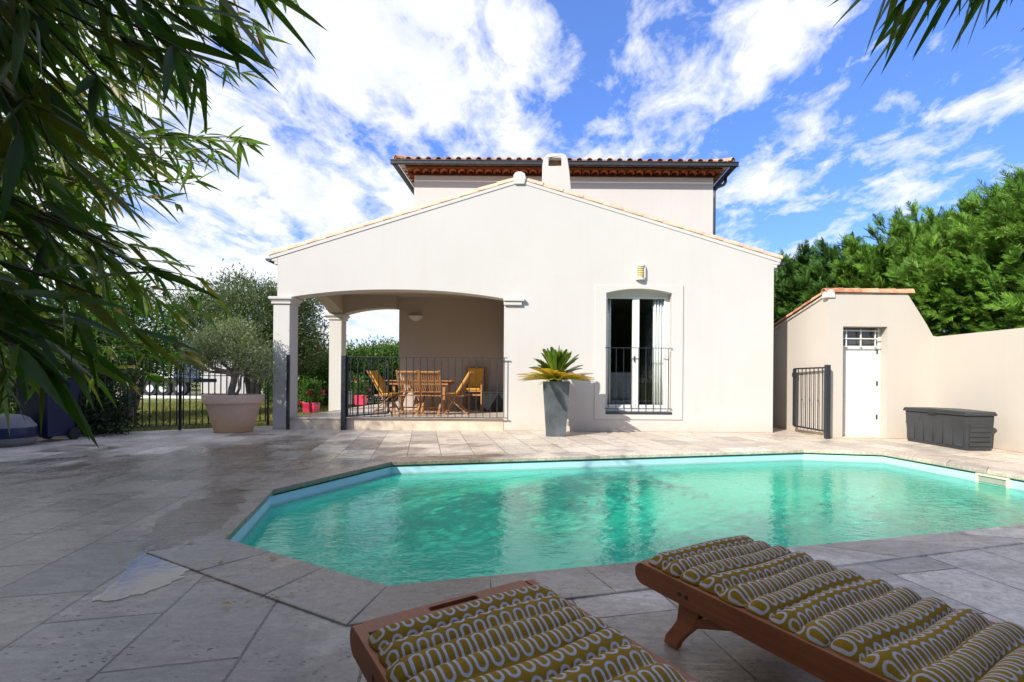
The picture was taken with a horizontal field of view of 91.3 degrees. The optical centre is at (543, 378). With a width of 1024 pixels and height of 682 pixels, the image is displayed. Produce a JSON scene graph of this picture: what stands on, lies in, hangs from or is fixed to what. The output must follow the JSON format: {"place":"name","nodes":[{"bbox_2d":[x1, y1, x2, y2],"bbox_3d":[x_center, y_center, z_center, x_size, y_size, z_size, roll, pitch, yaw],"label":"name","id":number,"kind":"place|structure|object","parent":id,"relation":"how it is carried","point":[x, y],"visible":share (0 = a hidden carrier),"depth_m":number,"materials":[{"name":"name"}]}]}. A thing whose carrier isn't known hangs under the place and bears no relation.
{"place":"outdoors","nodes":[
{"label":"outdoors","id":0,"kind":"place"},
{"bbox_2d":[0,414,38,447],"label":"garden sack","id":1,"kind":"object","parent":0,"point":[22,433],"visible":0.94,"depth_m":7.53,"materials":[{"name":"blue plastic"}]},
{"bbox_2d":[10,382,391,431],"bbox_3d":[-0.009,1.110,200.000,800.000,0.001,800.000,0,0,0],"label":"lawn","id":2,"kind":"structure","parent":0,"point":[173,399],"depth_m":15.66,"materials":[{"name":"green plant"}]},
{"bbox_2d":[0,356,60,413],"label":"garden fence","id":3,"kind":"object","parent":2,"relation":"on","point":[16,393],"visible":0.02,"depth_m":8.34,"materials":[{"name":"metal"}]},
{"bbox_2d":[0,301,130,414],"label":"dark shrub","id":4,"kind":"object","parent":2,"relation":"on","point":[9,402],"visible":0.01,"depth_m":10.67,"materials":[{"name":"green plant"}]},
{"bbox_2d":[1,342,151,436],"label":"dark shrub","id":5,"kind":"object","parent":2,"relation":"on","point":[106,412],"visible":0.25,"depth_m":9.18,"materials":[{"name":"green plant"}]},
{"bbox_2d":[36,267,196,416],"bbox_3d":[-11.388,-1.018,13.163,4.736,4.073,2.976,0,0,0],"label":"citrus tree","id":6,"kind":"object","parent":2,"relation":"on","point":[127,354],"visible":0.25,"depth_m":12.84,"materials":[{"name":"green plant"}]},
{"bbox_2d":[163,344,207,389],"bbox_3d":[-28.916,-0.838,38.012,8.260,4.732,6.345,0,0,23],"label":"tree","id":7,"kind":"object","parent":2,"relation":"on","point":[198,378],"depth_m":37.98,"materials":[{"name":"green plant"}]},
{"bbox_2d":[151,258,328,393],"bbox_3d":[-9.578,-1.282,15.636,6.056,4.621,3.592,0,0,0],"label":"olive tree","id":8,"kind":"object","parent":2,"relation":"on","point":[262,315],"visible":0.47,"depth_m":15.24,"materials":[{"name":"green plant"}]},
{"bbox_2d":[116,395,381,399],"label":"kerb","id":9,"kind":"structure","parent":2,"relation":"on","point":[158,396],"depth_m":24.70,"materials":[{"name":"stone"}]},
{"bbox_2d":[257,374,272,404],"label":"hedge shrub","id":10,"kind":"object","parent":2,"relation":"on","point":[271,392],"visible":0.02,"depth_m":19.34,"materials":[{"name":"green plant"}]},
{"bbox_2d":[270,338,351,406],"bbox_3d":[-8.738,-0.186,18.543,3.054,3.305,2.770,0,0,0],"label":"oleander","id":11,"kind":"object","parent":2,"relation":"on","point":[319,373],"visible":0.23,"depth_m":18.18,"materials":[{"name":"green plant"}]},
{"bbox_2d":[298,355,360,405],"bbox_3d":[-8.637,-0.076,19.435,3.218,2.868,2.838,0,0,0],"label":"hedge shrub","id":12,"kind":"object","parent":2,"relation":"on","point":[328,384],"visible":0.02,"depth_m":18.96,"materials":[{"name":"green plant"}]},
{"bbox_2d":[349,391,355,404],"bbox_3d":[-6.061,0.582,15.600,0.280,0.420,0.280,0,0,0],"label":"flower pot","id":13,"kind":"object","parent":2,"relation":"on","point":[351,398],"visible":0.19,"depth_m":15.47,"materials":[{"name":"ceramic"}]},
{"bbox_2d":[349,371,359,390],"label":"potted plant","id":14,"kind":"object","parent":13,"relation":"in","point":[352,379],"visible":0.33,"depth_m":15.54,"materials":[{"name":"green plant"}]},
{"bbox_2d":[326,337,390,404],"bbox_3d":[-7.467,-0.158,20.017,3.338,3.212,2.780,0,0,0],"label":"hedge shrub","id":15,"kind":"object","parent":2,"relation":"on","point":[350,352],"visible":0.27,"depth_m":19.55,"materials":[{"name":"green plant"}]},
{"bbox_2d":[347,335,398,405],"bbox_3d":[-6.189,-0.078,20.151,3.306,3.480,2.772,0,0,0],"label":"hedge shrub","id":16,"kind":"object","parent":2,"relation":"on","point":[386,353],"visible":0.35,"depth_m":19.50,"materials":[{"name":"green plant"}]},
{"bbox_2d":[382,341,398,399],"bbox_3d":[-5.353,-0.174,20.436,3.086,3.330,2.948,0,0,-33],"label":"hedge shrub","id":17,"kind":"object","parent":2,"relation":"on","point":[395,367],"visible":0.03,"depth_m":19.82,"materials":[{"name":"green plant"}]},
{"bbox_2d":[774,238,842,322],"bbox_3d":[6.666,-1.264,13.618,3.243,4.866,3.018,0,0,0],"label":"conifer","id":18,"kind":"object","parent":2,"relation":"on","point":[784,285],"visible":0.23,"depth_m":13.14,"materials":[{"name":"green plant"}]},
{"bbox_2d":[775,231,884,314],"bbox_3d":[7.562,-1.381,12.942,3.081,5.097,3.111,0,0,0],"label":"conifer","id":19,"kind":"object","parent":2,"relation":"on","point":[830,254],"visible":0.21,"depth_m":12.39,"materials":[{"name":"green plant"}]},
{"bbox_2d":[830,200,942,331],"bbox_3d":[8.733,-1.601,12.114,3.900,5.551,3.435,0,0,17],"label":"conifer","id":20,"kind":"object","parent":2,"relation":"on","point":[872,260],"visible":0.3,"depth_m":11.79,"materials":[{"name":"green plant"}]},
{"bbox_2d":[884,163,1023,336],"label":"conifer","id":21,"kind":"object","parent":2,"relation":"on","point":[965,275],"visible":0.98,"depth_m":9.36,"materials":[{"name":"green plant"}]},
{"bbox_2d":[201,365,262,393],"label":"panel wall","id":22,"kind":"structure","parent":0,"point":[211,386],"depth_m":31.50,"materials":[{"name":"metal"}]},
{"bbox_2d":[116,393,384,396],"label":"road","id":23,"kind":"structure","parent":0,"point":[175,395],"depth_m":29.34,"materials":[{"name":"grey asphalt"}]},
{"bbox_2d":[134,365,216,395],"bbox_3d":[-20.432,0.034,27.160,3.950,1.730,2.080,0,0,0],"label":"road trailer","id":24,"kind":"object","parent":23,"relation":"on","point":[167,386],"visible":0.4,"depth_m":26.15,"materials":[{"name":"metal"}]},
{"bbox_2d":[297,372,318,411],"bbox_3d":[-7.530,0.401,15.500,1.048,1.265,0.859,0,0,-41],"label":"rose bush","id":25,"kind":"object","parent":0,"point":[300,402],"visible":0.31,"depth_m":15.38,"materials":[{"name":"green plant"}]},
{"bbox_2d":[460,366,486,407],"bbox_3d":[-1.798,0.196,12.884,0.565,1.062,0.590,0,0,6],"label":"garden armchair","id":26,"kind":"object","parent":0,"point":[485,375],"visible":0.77,"depth_m":13.09,"materials":[{"name":"orange wood"}]},
{"bbox_2d":[464,368,482,389],"bbox_3d":[-1.800,-0.002,12.877,0.420,0.565,0.435,0,0,6],"label":"chair cushion","id":27,"kind":"object","parent":26,"relation":"on","point":[473,378],"visible":0.69,"depth_m":13.04,"materials":[{"name":"yellow fabric"}]},
{"bbox_2d":[0,426,1023,681],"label":"deck","id":28,"kind":"structure","parent":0,"point":[78,514],"depth_m":2.83,"materials":[{"name":"stone"}]},
{"bbox_2d":[15,374,80,438],"bbox_3d":[-8.141,0.456,8.226,0.549,1.119,0.630,0,0,0],"label":"wheelie bin","id":29,"kind":"object","parent":28,"relation":"on","point":[58,420],"visible":0.47,"depth_m":8.04,"materials":[{"name":"blue plastic"}]},
{"bbox_2d":[93,545,190,600],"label":"puddle","id":30,"kind":"object","parent":28,"relation":"on","point":[145,572],"visible":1,"depth_m":2.68,"materials":[{"name":"liquid"}]},
{"bbox_2d":[0,0,305,408],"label":"bamboo","id":31,"kind":"object","parent":28,"relation":"on","point":[126,162],"visible":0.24,"depth_m":2.38,"materials":[{"name":"green plant"}]},
{"bbox_2d":[0,0,326,447],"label":"bamboo","id":32,"kind":"object","parent":28,"relation":"on","point":[53,119],"visible":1,"depth_m":1.07,"materials":[{"name":"green plant"}]},
{"bbox_2d":[66,359,269,436],"bbox_3d":[-7.264,0.327,9.981,0.054,1.391,3.293,0,0,43],"label":"garden fence","id":33,"kind":"object","parent":28,"relation":"on","point":[179,409],"visible":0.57,"depth_m":9.95,"materials":[{"name":"metal"}]},
{"bbox_2d":[201,394,264,432],"bbox_3d":[-6.104,0.670,9.838,1.071,0.724,1.071,0,0,0],"label":"terracotta pot","id":34,"kind":"object","parent":28,"relation":"on","point":[227,413],"visible":0.98,"depth_m":9.50,"materials":[{"name":"ceramic"}]},
{"bbox_2d":[170,313,281,394],"bbox_3d":[-6.197,-0.460,9.856,2.225,1.749,1.216,0,0,0],"label":"olive tree","id":35,"kind":"object","parent":34,"relation":"in","point":[232,353],"visible":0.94,"depth_m":9.75,"materials":[{"name":"green plant"}]},
{"bbox_2d":[286,355,289,429],"bbox_3d":[-5.243,0.271,10.248,0.055,1.535,0.055,0,0,0],"label":"gate post","id":36,"kind":"object","parent":28,"relation":"on","point":[287,392],"visible":1,"depth_m":10.22,"materials":[{"name":"metal"}]},
{"bbox_2d":[341,355,346,429],"bbox_3d":[-4.120,0.282,10.285,0.100,1.531,0.090,0,0,0],"label":"gate post","id":37,"kind":"object","parent":28,"relation":"on","point":[343,392],"visible":1,"depth_m":10.24,"materials":[{"name":"metal"}]},
{"bbox_2d":[347,357,389,415],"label":"iron gate","id":38,"kind":"structure","parent":37,"relation":"attached to","point":[388,376],"depth_m":10.69,"materials":[{"name":"black metal"}]},
{"bbox_2d":[346,356,504,417],"bbox_3d":[-2.404,0.174,10.320,3.320,1.255,0.033,0,0,0],"label":"porch railing","id":39,"kind":"object","parent":37,"relation":"attached to","point":[420,384],"visible":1,"depth_m":10.31,"materials":[{"name":"metal"}]},
{"bbox_2d":[350,579,699,681],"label":"sun lounger","id":40,"kind":"object","parent":28,"relation":"on","point":[370,665],"visible":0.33,"depth_m":1.57,"materials":[{"name":"brown wood"}]},
{"bbox_2d":[368,584,695,681],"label":"lounger cushion","id":41,"kind":"object","parent":40,"relation":"on","point":[538,633],"visible":1,"depth_m":1.39,"materials":[{"name":"fabric"}]},
{"bbox_2d":[265,153,785,432],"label":"house","id":42,"kind":"structure","parent":28,"relation":"on","point":[518,264],"depth_m":10.40,"materials":[{"name":"white paint"}]},
{"bbox_2d":[302,402,319,411],"bbox_3d":[-5.582,0.681,12.000,0.299,0.230,0.299,0,0,0],"label":"flower pot","id":43,"kind":"object","parent":42,"relation":"on","point":[311,407],"visible":0.99,"depth_m":11.86,"materials":[{"name":"pink plastic"}]},
{"bbox_2d":[297,377,325,403],"bbox_3d":[-5.579,0.310,11.973,0.669,0.761,0.678,0,0,0],"label":"potted plant","id":44,"kind":"object","parent":43,"relation":"in","point":[309,387],"visible":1,"depth_m":11.93,"materials":[{"name":"green plant"}]},
{"bbox_2d":[354,395,366,404],"bbox_3d":[-5.633,0.645,15.400,0.299,0.300,0.299,0,0,0],"label":"flower pot","id":45,"kind":"object","parent":42,"relation":"on","point":[360,400],"visible":0.57,"depth_m":15.26,"materials":[{"name":"pink plastic"}]},
{"bbox_2d":[349,374,370,397],"bbox_3d":[-5.639,0.223,15.410,0.701,0.754,0.666,0,0,-24],"label":"potted plant","id":46,"kind":"object","parent":45,"relation":"in","point":[361,385],"visible":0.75,"depth_m":15.34,"materials":[{"name":"green plant"}]},
{"bbox_2d":[367,370,400,414],"bbox_3d":[-3.674,0.312,11.509,0.629,1.012,0.492,0,0,8],"label":"folding chair","id":47,"kind":"object","parent":42,"relation":"on","point":[381,395],"visible":0.43,"depth_m":11.31,"materials":[{"name":"orange wood"}]},
{"bbox_2d":[370,371,398,394],"bbox_3d":[-3.665,0.086,11.508,0.559,0.539,0.400,0,0,8],"label":"chair cushion","id":48,"kind":"object","parent":47,"relation":"on","point":[375,375],"visible":0.71,"depth_m":11.44,"materials":[{"name":"yellow fabric"}]},
{"bbox_2d":[396,370,422,415],"bbox_3d":[-3.015,0.317,11.284,0.492,1.012,0.629,0,0,0],"label":"folding chair","id":49,"kind":"object","parent":42,"relation":"on","point":[402,407],"visible":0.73,"depth_m":11.16,"materials":[{"name":"orange wood"}]},
{"bbox_2d":[408,315,422,320],"bbox_3d":[-3.398,-1.612,13.216,0.410,0.160,0.159,0,0,0],"label":"wall lamp","id":50,"kind":"object","parent":42,"relation":"attached to","point":[415,317],"visible":1,"depth_m":13.19,"materials":[{"name":"white paint"}]},
{"bbox_2d":[384,380,457,412],"bbox_3d":[-2.939,0.424,12.094,1.560,0.785,0.888,0,0,0],"label":"dining table","id":51,"kind":"object","parent":42,"relation":"on","point":[444,383],"visible":0.57,"depth_m":11.75,"materials":[{"name":"orange wood"}]},
{"bbox_2d":[414,373,436,410],"bbox_3d":[-3.044,0.317,12.866,0.492,1.012,0.629,0,0,0],"label":"folding chair","id":52,"kind":"object","parent":42,"relation":"on","point":[432,400],"visible":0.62,"depth_m":12.74,"materials":[{"name":"orange wood"}]},
{"bbox_2d":[418,370,443,415],"bbox_3d":[-2.539,0.321,11.284,0.492,1.012,0.629,0,0,-2],"label":"folding chair","id":53,"kind":"object","parent":42,"relation":"on","point":[437,373],"visible":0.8,"depth_m":11.16,"materials":[{"name":"orange wood"}]},
{"bbox_2d":[444,371,473,414],"bbox_3d":[-1.984,0.326,11.750,0.629,1.012,0.492,0,0,0],"label":"folding chair","id":54,"kind":"object","parent":42,"relation":"on","point":[465,382],"visible":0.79,"depth_m":11.61,"materials":[{"name":"orange wood"}]},
{"bbox_2d":[446,372,468,394],"bbox_3d":[-1.989,0.100,11.750,0.559,0.539,0.400,0,0,0],"label":"chair cushion","id":55,"kind":"object","parent":54,"relation":"on","point":[458,388],"visible":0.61,"depth_m":11.55,"materials":[{"name":"yellow fabric"}]},
{"bbox_2d":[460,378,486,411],"bbox_3d":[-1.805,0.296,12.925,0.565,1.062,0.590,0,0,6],"label":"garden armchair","id":56,"kind":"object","parent":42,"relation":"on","point":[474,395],"visible":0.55,"depth_m":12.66,"materials":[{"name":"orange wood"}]},
{"bbox_2d":[483,391,502,411],"bbox_3d":[-1.158,0.575,12.875,0.770,0.511,0.570,0,0,0],"label":"black chest","id":57,"kind":"object","parent":42,"relation":"on","point":[492,401],"visible":0.52,"depth_m":12.60,"materials":[{"name":"plastic"}]},
{"bbox_2d":[607,299,610,403],"bbox_3d":[1.376,-0.559,10.711,0.123,2.700,0.063,0,0,0],"label":"curtain","id":58,"kind":"object","parent":42,"relation":"hanging from","point":[609,333],"visible":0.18,"depth_m":10.70,"materials":[{"name":"fabric"}]},
{"bbox_2d":[610,372,631,404],"bbox_3d":[1.702,0.319,11.650,0.850,0.950,0.700,0,0,0],"label":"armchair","id":59,"kind":"object","parent":42,"relation":"in","point":[616,393],"visible":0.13,"depth_m":11.35,"materials":[{"name":"fabric"}]},
{"bbox_2d":[606,291,668,409],"bbox_3d":[1.979,-0.614,10.616,1.363,2.523,0.109,0,0,0],"label":"window","id":60,"kind":"structure","parent":42,"relation":"in","point":[635,296],"depth_m":10.59,"materials":[{"name":"white paint"}]},
{"bbox_2d":[605,347,671,408],"bbox_3d":[1.965,-0.013,10.350,1.389,1.272,0.026,0,0,0],"label":"window guard","id":61,"kind":"object","parent":42,"relation":"attached to","point":[638,380],"visible":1,"depth_m":10.35,"materials":[{"name":"metal"}]},
{"bbox_2d":[636,264,645,279],"bbox_3d":[2.012,-2.210,10.340,0.199,0.310,0.100,0,0,0],"label":"wall lamp","id":62,"kind":"object","parent":42,"relation":"attached to","point":[640,270],"visible":1,"depth_m":10.32,"materials":[{"name":"white paint"}]},
{"bbox_2d":[652,299,663,404],"bbox_3d":[2.474,-0.550,10.709,0.270,2.700,0.062,0,0,0],"label":"curtain","id":63,"kind":"object","parent":42,"relation":"hanging from","point":[658,314],"visible":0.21,"depth_m":10.70,"materials":[{"name":"fabric"}]},
{"bbox_2d":[543,381,569,435],"bbox_3d":[0.233,0.565,9.581,0.509,1.034,0.509,0,0,0],"label":"tall planter","id":64,"kind":"object","parent":28,"relation":"on","point":[556,395],"visible":0.99,"depth_m":9.36,"materials":[{"name":"metal"}]},
{"bbox_2d":[516,346,595,384],"bbox_3d":[0.239,-0.273,9.548,1.543,0.763,1.544,0,0,0],"label":"cycad","id":65,"kind":"object","parent":64,"relation":"in","point":[555,366],"visible":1,"depth_m":9.36,"materials":[{"name":"green plant"}]},
{"bbox_2d":[146,446,1023,626],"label":"swimming pool","id":66,"kind":"structure","parent":28,"relation":"in","point":[219,528],"depth_m":3.32,"materials":[{"name":"stone"}]},
{"bbox_2d":[240,460,1023,585],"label":"pool water","id":67,"kind":"structure","parent":66,"relation":"in","point":[396,529],"depth_m":4.62,"materials":[{"name":"teal liquid"}]},
{"bbox_2d":[792,365,830,438],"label":"iron gate","id":68,"kind":"structure","parent":28,"relation":"on","point":[827,390],"depth_m":9.70,"materials":[{"name":"grey metal"}]},
{"bbox_2d":[635,558,994,681],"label":"sun lounger","id":69,"kind":"object","parent":28,"relation":"on","point":[698,608],"visible":0.36,"depth_m":1.69,"materials":[{"name":"brown wood"}]},
{"bbox_2d":[648,535,1023,681],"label":"lounger cushion","id":70,"kind":"object","parent":69,"relation":"on","point":[880,627],"visible":1,"depth_m":1.61,"materials":[{"name":"fabric"}]},
{"bbox_2d":[773,288,936,438],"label":"pool shed","id":71,"kind":"structure","parent":28,"relation":"on","point":[873,347],"depth_m":9.63,"materials":[{"name":"paint"}]},
{"bbox_2d":[842,328,877,435],"bbox_3d":[6.114,0.056,9.715,0.888,2.104,0.110,0,0,0],"label":"door","id":72,"kind":"structure","parent":71,"relation":"in","point":[860,383],"depth_m":9.70,"materials":[{"name":"white paint"}]},
{"bbox_2d":[828,0,1023,88],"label":"bamboo","id":73,"kind":"object","parent":28,"relation":"on","point":[906,18],"visible":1,"depth_m":0.96,"materials":[{"name":"green plant"}]},
{"bbox_2d":[903,407,996,450],"bbox_3d":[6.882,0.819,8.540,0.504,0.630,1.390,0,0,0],"label":"deck box","id":74,"kind":"object","parent":28,"relation":"on","point":[962,429],"visible":1,"depth_m":8.17,"materials":[{"name":"plastic"}]},
{"bbox_2d":[933,328,1023,452],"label":"boundary wall","id":75,"kind":"structure","parent":28,"relation":"on","point":[982,371],"depth_m":8.32,"materials":[{"name":"beige paint"}]},
{"bbox_2d":[0,0,1023,376],"label":"sky","id":76,"kind":"structure","parent":0,"point":[770,86],"materials":[{"name":"blue"}]}
]}

